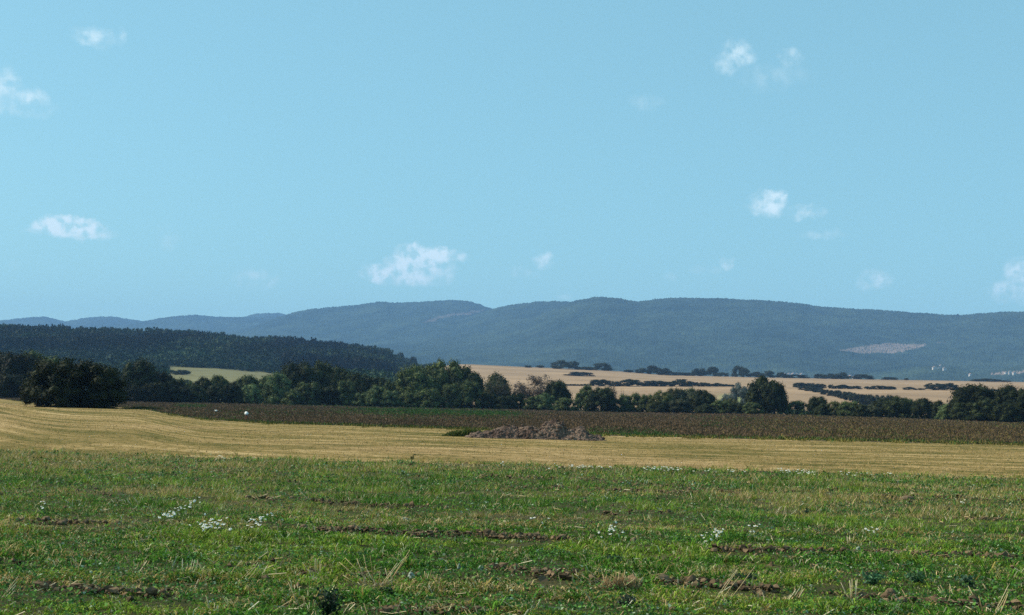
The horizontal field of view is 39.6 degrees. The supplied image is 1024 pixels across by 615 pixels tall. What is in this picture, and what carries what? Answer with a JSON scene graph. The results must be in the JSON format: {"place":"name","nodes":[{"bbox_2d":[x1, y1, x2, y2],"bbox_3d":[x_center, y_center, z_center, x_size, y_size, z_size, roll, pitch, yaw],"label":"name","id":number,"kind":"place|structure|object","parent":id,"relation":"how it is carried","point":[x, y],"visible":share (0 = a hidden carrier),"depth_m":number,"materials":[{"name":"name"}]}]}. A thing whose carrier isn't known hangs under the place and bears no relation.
{"place":"outdoors","nodes":[
{"label":"outdoors","id":0,"kind":"place"},
{"bbox_2d":[0,316,140,328],"bbox_3d":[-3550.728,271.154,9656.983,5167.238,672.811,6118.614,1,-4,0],"label":"hill","id":1,"kind":"structure","parent":0,"point":[103,321],"depth_m":11326.43,"materials":[{"name":"plant"}]},
{"bbox_2d":[114,314,280,333],"bbox_3d":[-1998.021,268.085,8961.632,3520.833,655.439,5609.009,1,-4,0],"label":"hill","id":2,"kind":"structure","parent":0,"point":[219,324],"depth_m":10268.15,"materials":[{"name":"blue plant"}]},
{"bbox_2d":[226,299,491,344],"bbox_3d":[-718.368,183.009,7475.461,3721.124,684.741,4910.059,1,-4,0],"label":"hill","id":3,"kind":"structure","parent":0,"point":[364,324],"depth_m":8307.45,"materials":[{"name":"blue plant"}]},
{"bbox_2d":[366,300,569,344],"bbox_3d":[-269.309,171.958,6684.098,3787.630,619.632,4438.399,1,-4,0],"label":"hill","id":4,"kind":"structure","parent":0,"point":[497,317],"depth_m":7638.61,"materials":[{"name":"blue plant"}]},
{"bbox_2d":[0,397,1023,445],"bbox_3d":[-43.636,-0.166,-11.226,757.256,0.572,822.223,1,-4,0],"label":"crop field","id":5,"kind":"structure","parent":0,"point":[612,425],"depth_m":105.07,"materials":[{"name":"brown plant"}]},
{"bbox_2d":[0,350,44,397],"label":"tree","id":6,"kind":"object","parent":5,"relation":"on","point":[20,364],"visible":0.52,"depth_m":367.22,"materials":[{"name":"green plant"}]},
{"bbox_2d":[124,384,146,401],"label":"bush","id":7,"kind":"object","parent":5,"relation":"on","point":[136,392],"visible":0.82,"depth_m":359.52,"materials":[{"name":"green plant"}]},
{"bbox_2d":[121,357,160,391],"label":"tree","id":8,"kind":"object","parent":5,"relation":"on","point":[140,372],"visible":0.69,"depth_m":370.76,"materials":[{"name":"green plant"}]},
{"bbox_2d":[140,381,167,401],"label":"bush","id":9,"kind":"object","parent":5,"relation":"on","point":[156,391],"visible":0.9,"depth_m":365.43,"materials":[{"name":"green plant"}]},
{"bbox_2d":[149,370,175,383],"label":"tree","id":10,"kind":"object","parent":5,"relation":"on","point":[164,376],"visible":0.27,"depth_m":376.75,"materials":[{"name":"green plant"}]},
{"bbox_2d":[161,380,182,402],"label":"bush","id":11,"kind":"object","parent":5,"relation":"on","point":[172,389],"visible":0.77,"depth_m":369.79,"materials":[{"name":"green plant"}]},
{"bbox_2d":[176,385,194,402],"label":"bush","id":12,"kind":"object","parent":5,"relation":"on","point":[184,391],"visible":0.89,"depth_m":372.46,"materials":[{"name":"green plant"}]},
{"bbox_2d":[188,384,209,402],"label":"bush","id":13,"kind":"object","parent":5,"relation":"on","point":[201,396],"visible":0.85,"depth_m":375.78,"materials":[{"name":"green plant"}]},
{"bbox_2d":[192,375,213,394],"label":"tree","id":14,"kind":"object","parent":5,"relation":"on","point":[205,383],"visible":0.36,"depth_m":385.75,"materials":[{"name":"green plant"}]},
{"bbox_2d":[203,384,227,402],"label":"bush","id":15,"kind":"object","parent":5,"relation":"on","point":[215,394],"visible":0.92,"depth_m":379.07,"materials":[{"name":"green plant"}]},
{"bbox_2d":[211,375,229,392],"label":"tree","id":16,"kind":"object","parent":5,"relation":"on","point":[221,381],"visible":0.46,"depth_m":387.62,"materials":[{"name":"green plant"}]},
{"bbox_2d":[222,381,242,402],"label":"bush","id":17,"kind":"object","parent":5,"relation":"on","point":[230,386],"visible":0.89,"depth_m":381.66,"materials":[{"name":"green plant"}]},
{"bbox_2d":[225,388,243,402],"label":"bush","id":18,"kind":"object","parent":5,"relation":"on","point":[239,393],"visible":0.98,"depth_m":381.23,"materials":[{"name":"green plant"}]},
{"bbox_2d":[238,383,262,403],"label":"bush","id":19,"kind":"object","parent":5,"relation":"on","point":[251,391],"visible":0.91,"depth_m":385.30,"materials":[{"name":"green plant"}]},
{"bbox_2d":[260,370,291,403],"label":"tree","id":20,"kind":"object","parent":5,"relation":"on","point":[273,384],"visible":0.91,"depth_m":390.92,"materials":[{"name":"green plant"}]},
{"bbox_2d":[280,388,301,404],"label":"bush","id":21,"kind":"object","parent":5,"relation":"on","point":[289,400],"visible":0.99,"depth_m":383.13,"materials":[{"name":"green plant"}]},
{"bbox_2d":[292,380,322,404],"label":"bush","id":22,"kind":"object","parent":5,"relation":"on","point":[313,391],"visible":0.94,"depth_m":385.78,"materials":[{"name":"green plant"}]},
{"bbox_2d":[319,384,341,405],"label":"bush","id":23,"kind":"object","parent":5,"relation":"on","point":[333,392],"visible":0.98,"depth_m":387.45,"materials":[{"name":"green plant"}]},
{"bbox_2d":[336,379,355,405],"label":"bush","id":24,"kind":"object","parent":5,"relation":"on","point":[343,397],"visible":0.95,"depth_m":387.84,"materials":[{"name":"green plant"}]},
{"bbox_2d":[349,392,371,406],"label":"bush","id":25,"kind":"object","parent":5,"relation":"on","point":[359,397],"visible":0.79,"depth_m":385.71,"materials":[{"name":"green plant"}]},
{"bbox_2d":[363,384,386,406],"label":"bush","id":26,"kind":"object","parent":5,"relation":"on","point":[374,395],"visible":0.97,"depth_m":384.16,"materials":[{"name":"green plant"}]},
{"bbox_2d":[379,389,401,406],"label":"bush","id":27,"kind":"object","parent":5,"relation":"on","point":[391,397],"visible":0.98,"depth_m":382.64,"materials":[{"name":"green plant"}]},
{"bbox_2d":[398,391,419,406],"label":"bush","id":28,"kind":"object","parent":5,"relation":"on","point":[409,397],"visible":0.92,"depth_m":385.74,"materials":[{"name":"green plant"}]},
{"bbox_2d":[413,387,443,407],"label":"bush","id":29,"kind":"object","parent":5,"relation":"on","point":[427,396],"visible":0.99,"depth_m":385.40,"materials":[{"name":"green plant"}]},
{"bbox_2d":[441,382,462,407],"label":"bush","id":30,"kind":"object","parent":5,"relation":"on","point":[449,390],"visible":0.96,"depth_m":388.43,"materials":[{"name":"green plant"}]},
{"bbox_2d":[451,378,484,408],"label":"bush","id":31,"kind":"object","parent":5,"relation":"on","point":[467,396],"visible":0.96,"depth_m":388.89,"materials":[{"name":"green plant"}]},
{"bbox_2d":[479,390,498,408],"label":"bush","id":32,"kind":"object","parent":5,"relation":"on","point":[486,399],"visible":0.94,"depth_m":390.13,"materials":[{"name":"green plant"}]},
{"bbox_2d":[480,371,512,407],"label":"tree","id":33,"kind":"object","parent":5,"relation":"on","point":[490,389],"visible":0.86,"depth_m":393.89,"materials":[{"name":"green plant"}]},
{"bbox_2d":[493,395,516,408],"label":"bush","id":34,"kind":"object","parent":5,"relation":"on","point":[507,399],"visible":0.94,"depth_m":388.13,"materials":[{"name":"green plant"}]},
{"bbox_2d":[510,391,526,408],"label":"bush","id":35,"kind":"object","parent":5,"relation":"on","point":[520,397],"visible":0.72,"depth_m":391.69,"materials":[{"name":"green plant"}]},
{"bbox_2d":[16,396,1023,422],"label":"undergrowth","id":36,"kind":"object","parent":5,"relation":"on","point":[802,413],"visible":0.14,"depth_m":379.50,"materials":[{"name":"green plant"}]},
{"bbox_2d":[505,374,554,409],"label":"withered tree","id":37,"kind":"object","parent":5,"relation":"on","point":[528,392],"visible":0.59,"depth_m":396.35,"materials":[{"name":"brown plant"}]},
{"bbox_2d":[522,395,541,409],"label":"bush","id":38,"kind":"object","parent":5,"relation":"on","point":[530,401],"visible":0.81,"depth_m":387.32,"materials":[{"name":"green plant"}]},
{"bbox_2d":[533,393,555,409],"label":"bush","id":39,"kind":"object","parent":5,"relation":"on","point":[546,402],"visible":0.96,"depth_m":384.88,"materials":[{"name":"green plant"}]},
{"bbox_2d":[542,378,572,404],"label":"tree","id":40,"kind":"object","parent":5,"relation":"on","point":[557,389],"visible":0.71,"depth_m":393.41,"materials":[{"name":"green plant"}]},
{"bbox_2d":[552,397,577,410],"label":"bush","id":41,"kind":"object","parent":5,"relation":"on","point":[563,403],"visible":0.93,"depth_m":379.98,"materials":[{"name":"green plant"}]},
{"bbox_2d":[573,383,597,410],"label":"tree","id":42,"kind":"object","parent":5,"relation":"on","point":[580,398],"visible":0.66,"depth_m":388.69,"materials":[{"name":"green plant"}]},
{"bbox_2d":[584,385,618,411],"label":"tree","id":43,"kind":"object","parent":5,"relation":"on","point":[605,398],"visible":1,"depth_m":385.76,"materials":[{"name":"green plant"}]},
{"bbox_2d":[614,393,634,411],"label":"bush","id":44,"kind":"object","parent":5,"relation":"on","point":[623,401],"visible":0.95,"depth_m":387.03,"materials":[{"name":"green plant"}]},
{"bbox_2d":[638,393,652,411],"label":"bush","id":45,"kind":"object","parent":5,"relation":"on","point":[643,401],"visible":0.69,"depth_m":389.85,"materials":[{"name":"green plant"}]},
{"bbox_2d":[646,400,668,412],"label":"bush","id":46,"kind":"object","parent":5,"relation":"on","point":[660,406],"visible":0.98,"depth_m":379.22,"materials":[{"name":"green plant"}]},
{"bbox_2d":[647,389,675,412],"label":"bush","id":47,"kind":"object","parent":5,"relation":"on","point":[663,396],"visible":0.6,"depth_m":383.13,"materials":[{"name":"green plant"}]},
{"bbox_2d":[668,398,692,412],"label":"bush","id":48,"kind":"object","parent":5,"relation":"on","point":[678,407],"visible":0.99,"depth_m":377.73,"materials":[{"name":"green plant"}]},
{"bbox_2d":[690,388,716,411],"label":"tree","id":49,"kind":"object","parent":5,"relation":"on","point":[700,397],"visible":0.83,"depth_m":386.12,"materials":[{"name":"green plant"}]},
{"bbox_2d":[694,403,715,413],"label":"bush","id":50,"kind":"object","parent":5,"relation":"on","point":[705,408],"visible":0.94,"depth_m":374.52,"materials":[{"name":"green plant"}]},
{"bbox_2d":[710,399,733,413],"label":"bush","id":51,"kind":"object","parent":5,"relation":"on","point":[719,405],"visible":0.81,"depth_m":377.40,"materials":[{"name":"green plant"}]},
{"bbox_2d":[723,402,743,413],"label":"bush","id":52,"kind":"object","parent":5,"relation":"on","point":[736,407],"visible":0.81,"depth_m":376.00,"materials":[{"name":"green plant"}]},
{"bbox_2d":[741,401,764,413],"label":"bush","id":53,"kind":"object","parent":5,"relation":"on","point":[749,407],"visible":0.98,"depth_m":371.24,"materials":[{"name":"green plant"}]},
{"bbox_2d":[744,374,777,413],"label":"tree","id":54,"kind":"object","parent":5,"relation":"on","point":[753,394],"visible":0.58,"depth_m":378.91,"materials":[{"name":"green plant"}]},
{"bbox_2d":[759,380,789,413],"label":"tree","id":55,"kind":"object","parent":5,"relation":"on","point":[775,395],"visible":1,"depth_m":375.39,"materials":[{"name":"green plant"}]},
{"bbox_2d":[786,400,806,414],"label":"bush","id":56,"kind":"object","parent":5,"relation":"on","point":[798,406],"visible":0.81,"depth_m":374.15,"materials":[{"name":"green plant"}]},
{"bbox_2d":[806,396,827,413],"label":"tree","id":57,"kind":"object","parent":5,"relation":"on","point":[814,401],"visible":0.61,"depth_m":369.32,"materials":[{"name":"green plant"}]},
{"bbox_2d":[812,403,831,415],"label":"bush","id":58,"kind":"object","parent":5,"relation":"on","point":[823,409],"visible":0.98,"depth_m":360.00,"materials":[{"name":"green plant"}]},
{"bbox_2d":[836,400,860,416],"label":"bush","id":59,"kind":"object","parent":5,"relation":"on","point":[845,407],"visible":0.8,"depth_m":354.31,"materials":[{"name":"green plant"}]},
{"bbox_2d":[850,403,872,416],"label":"bush","id":60,"kind":"object","parent":5,"relation":"on","point":[859,408],"visible":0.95,"depth_m":349.08,"materials":[{"name":"green plant"}]},
{"bbox_2d":[862,404,881,416],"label":"bush","id":61,"kind":"object","parent":5,"relation":"on","point":[872,408],"visible":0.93,"depth_m":348.52,"materials":[{"name":"green plant"}]},
{"bbox_2d":[880,395,913,416],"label":"tree","id":62,"kind":"object","parent":5,"relation":"on","point":[897,404],"visible":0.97,"depth_m":346.83,"materials":[{"name":"green plant"}]},
{"bbox_2d":[909,397,932,418],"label":"tree","id":63,"kind":"object","parent":5,"relation":"on","point":[922,406],"visible":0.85,"depth_m":339.81,"materials":[{"name":"green plant"}]},
{"bbox_2d":[929,399,945,418],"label":"bush","id":64,"kind":"object","parent":5,"relation":"on","point":[934,406],"visible":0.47,"depth_m":336.68,"materials":[{"name":"green plant"}]},
{"bbox_2d":[934,403,952,419],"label":"bush","id":65,"kind":"object","parent":5,"relation":"on","point":[942,413],"visible":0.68,"depth_m":326.67,"materials":[{"name":"green plant"}]},
{"bbox_2d":[949,401,985,420],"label":"bush","id":66,"kind":"object","parent":5,"relation":"on","point":[957,407],"visible":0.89,"depth_m":318.99,"materials":[{"name":"green plant"}]},
{"bbox_2d":[946,383,995,420],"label":"tree","id":67,"kind":"object","parent":5,"relation":"on","point":[972,393],"visible":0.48,"depth_m":321.56,"materials":[{"name":"green plant"}]},
{"bbox_2d":[968,397,1000,421],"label":"bush","id":68,"kind":"object","parent":5,"relation":"on","point":[986,406],"visible":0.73,"depth_m":315.66,"materials":[{"name":"green plant"}]},
{"bbox_2d":[991,401,1022,421],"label":"bush","id":69,"kind":"object","parent":5,"relation":"on","point":[1009,412],"visible":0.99,"depth_m":308.56,"materials":[{"name":"green plant"}]},
{"bbox_2d":[993,382,1023,421],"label":"tree","id":70,"kind":"object","parent":5,"relation":"on","point":[1008,393],"visible":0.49,"depth_m":314.88,"materials":[{"name":"green plant"}]},
{"bbox_2d":[1012,388,1023,420],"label":"tree","id":71,"kind":"object","parent":5,"relation":"on","point":[1020,401],"visible":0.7,"depth_m":311.33,"materials":[{"name":"green plant"}]},
{"bbox_2d":[0,399,1023,477],"bbox_3d":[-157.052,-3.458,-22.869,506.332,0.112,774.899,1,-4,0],"label":"stubble field","id":72,"kind":"structure","parent":0,"point":[192,440],"depth_m":56.40,"materials":[{"name":"beige plant"}]},
{"bbox_2d":[0,373,26,397],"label":"bush","id":73,"kind":"object","parent":72,"relation":"on","point":[13,381],"visible":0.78,"depth_m":353.58,"materials":[{"name":"green plant"}]},
{"bbox_2d":[18,377,52,406],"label":"bush","id":74,"kind":"object","parent":72,"relation":"on","point":[37,383],"visible":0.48,"depth_m":172.37,"materials":[{"name":"green plant"}]},
{"bbox_2d":[16,355,91,407],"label":"bush","id":75,"kind":"object","parent":72,"relation":"on","point":[51,372],"visible":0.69,"depth_m":171.16,"materials":[{"name":"green plant"}]},
{"bbox_2d":[54,358,114,407],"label":"bush","id":76,"kind":"object","parent":72,"relation":"on","point":[72,384],"visible":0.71,"depth_m":170.95,"materials":[{"name":"green plant"}]},
{"bbox_2d":[79,366,131,407],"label":"bush","id":77,"kind":"object","parent":72,"relation":"on","point":[118,394],"visible":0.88,"depth_m":171.49,"materials":[{"name":"green plant"}]},
{"bbox_2d":[441,426,482,435],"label":"grass clump","id":78,"kind":"object","parent":72,"relation":"on","point":[467,431],"visible":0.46,"depth_m":71.97,"materials":[{"name":"green plant"}]},
{"bbox_2d":[465,419,605,440],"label":"dung heap","id":79,"kind":"object","parent":72,"relation":"on","point":[554,429],"visible":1,"depth_m":69.82,"materials":[{"name":"brown soil"}]},
{"bbox_2d":[0,446,1023,614],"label":"ground","id":80,"kind":"structure","parent":0,"point":[528,577],"depth_m":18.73,"materials":[{"name":"green plant"}]},
{"bbox_2d":[313,585,344,614],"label":"weed","id":81,"kind":"object","parent":80,"relation":"on","point":[330,607],"visible":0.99,"depth_m":11.00,"materials":[{"name":"green plant"}]},
{"bbox_2d":[339,550,409,585],"bbox_3d":[-1.259,2.391,13.001,0.651,0.341,0.108,2,-4,-7],"label":"straw tuft","id":82,"kind":"object","parent":80,"relation":"on","point":[387,577],"visible":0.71,"depth_m":13.00,"materials":[{"name":"beige plant"}]},
{"bbox_2d":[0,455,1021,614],"bbox_3d":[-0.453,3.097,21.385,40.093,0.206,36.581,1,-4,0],"label":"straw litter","id":83,"kind":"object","parent":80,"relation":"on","point":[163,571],"visible":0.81,"depth_m":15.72,"materials":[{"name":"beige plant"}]},
{"bbox_2d":[0,458,1023,614],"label":"soil clods","id":84,"kind":"object","parent":80,"relation":"on","point":[550,572],"visible":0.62,"depth_m":16.45,"materials":[{"name":"brown soil"}]},
{"bbox_2d":[582,571,642,589],"bbox_3d":[0.933,2.529,13.169,0.567,0.198,0.136,1,-4,0],"label":"straw tuft","id":85,"kind":"object","parent":80,"relation":"on","point":[619,583],"visible":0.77,"depth_m":13.16,"materials":[{"name":"beige plant"}]},
{"bbox_2d":[856,570,892,584],"bbox_3d":[3.555,2.665,13.990,0.364,0.149,0.271,0,-4,18],"label":"weed","id":86,"kind":"object","parent":80,"relation":"on","point":[875,577],"visible":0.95,"depth_m":13.98,"materials":[{"name":"green plant"}]},
{"bbox_2d":[900,569,935,582],"bbox_3d":[4.022,2.673,14.111,0.352,0.156,0.301,1,-4,0],"label":"weed","id":87,"kind":"object","parent":80,"relation":"on","point":[920,580],"visible":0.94,"depth_m":14.08,"materials":[{"name":"green plant"}]},
{"bbox_2d":[954,575,976,587],"bbox_3d":[4.432,2.671,13.862,0.200,0.155,0.260,3,-4,-22],"label":"weed","id":88,"kind":"object","parent":80,"relation":"on","point":[965,578],"visible":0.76,"depth_m":13.85,"materials":[{"name":"green plant"}]},
{"bbox_2d":[0,0,1023,320],"label":"sky","id":89,"kind":"structure","parent":0,"point":[159,158],"materials":[{"name":"blue"}]},
{"bbox_2d":[169,364,1023,419],"bbox_3d":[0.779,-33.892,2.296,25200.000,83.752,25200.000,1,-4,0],"label":"field","id":90,"kind":"structure","parent":0,"point":[513,374],"depth_m":1207.77,"materials":[{"name":"beige plant"}]},
{"bbox_2d":[23,349,62,381],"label":"tree","id":91,"kind":"object","parent":90,"relation":"on","point":[39,356],"visible":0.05,"depth_m":381.49,"materials":[{"name":"green plant"}]},
{"bbox_2d":[0,322,433,389],"bbox_3d":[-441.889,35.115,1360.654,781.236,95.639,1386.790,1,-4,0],"label":"forest","id":92,"kind":"object","parent":90,"relation":"on","point":[161,349],"visible":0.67,"depth_m":1519.42,"materials":[{"name":"green plant"}]},
{"bbox_2d":[235,374,260,396],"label":"tree","id":93,"kind":"object","parent":90,"relation":"on","point":[245,380],"visible":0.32,"depth_m":399.22,"materials":[{"name":"green plant"}]},
{"bbox_2d":[280,359,320,398],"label":"tree","id":94,"kind":"object","parent":90,"relation":"on","point":[295,373],"visible":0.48,"depth_m":406.38,"materials":[{"name":"green plant"}]},
{"bbox_2d":[305,358,334,395],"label":"tree","id":95,"kind":"object","parent":90,"relation":"on","point":[321,369],"visible":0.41,"depth_m":409.37,"materials":[{"name":"green plant"}]},
{"bbox_2d":[323,365,352,396],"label":"tree","id":96,"kind":"object","parent":90,"relation":"on","point":[337,374],"visible":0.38,"depth_m":408.44,"materials":[{"name":"green plant"}]},
{"bbox_2d":[344,371,372,400],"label":"tree","id":97,"kind":"object","parent":90,"relation":"on","point":[359,383],"visible":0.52,"depth_m":405.12,"materials":[{"name":"green plant"}]},
{"bbox_2d":[369,375,388,388],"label":"tree","id":98,"kind":"object","parent":90,"relation":"on","point":[377,380],"visible":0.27,"depth_m":405.94,"materials":[{"name":"green plant"}]},
{"bbox_2d":[394,363,441,401],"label":"tree","id":99,"kind":"object","parent":90,"relation":"on","point":[415,379],"visible":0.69,"depth_m":397.01,"materials":[{"name":"green plant"}]},
{"bbox_2d":[424,358,467,407],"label":"tree","id":100,"kind":"object","parent":90,"relation":"on","point":[440,372],"visible":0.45,"depth_m":399.75,"materials":[{"name":"green plant"}]},
{"bbox_2d":[446,365,486,407],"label":"tree","id":101,"kind":"object","parent":90,"relation":"on","point":[474,376],"visible":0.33,"depth_m":398.94,"materials":[{"name":"green plant"}]},
{"bbox_2d":[485,372,510,403],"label":"tree","id":102,"kind":"object","parent":90,"relation":"on","point":[502,383],"visible":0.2,"depth_m":407.82,"materials":[{"name":"green plant"}]},
{"bbox_2d":[549,360,575,368],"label":"tree","id":103,"kind":"object","parent":90,"relation":"on","point":[563,363],"visible":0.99,"depth_m":1659.32,"materials":[{"name":"green plant"}]},
{"bbox_2d":[667,387,687,411],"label":"tree","id":104,"kind":"object","parent":90,"relation":"on","point":[676,393],"visible":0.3,"depth_m":389.65,"materials":[{"name":"green plant"}]},
{"bbox_2d":[728,382,747,404],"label":"bush","id":105,"kind":"object","parent":90,"relation":"on","point":[737,391],"visible":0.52,"depth_m":571.07,"materials":[{"name":"green plant"}]},
{"bbox_2d":[360,297,1023,378],"bbox_3d":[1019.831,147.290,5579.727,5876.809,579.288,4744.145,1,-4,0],"label":"hill","id":106,"kind":"structure","parent":0,"point":[685,334],"depth_m":5915.11,"materials":[{"name":"blue plant"}]},
{"bbox_2d":[844,365,1023,381],"bbox_3d":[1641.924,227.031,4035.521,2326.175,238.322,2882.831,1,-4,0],"label":"hill","id":107,"kind":"structure","parent":0,"point":[929,373],"depth_m":4284.83,"materials":[{"name":"plant"}]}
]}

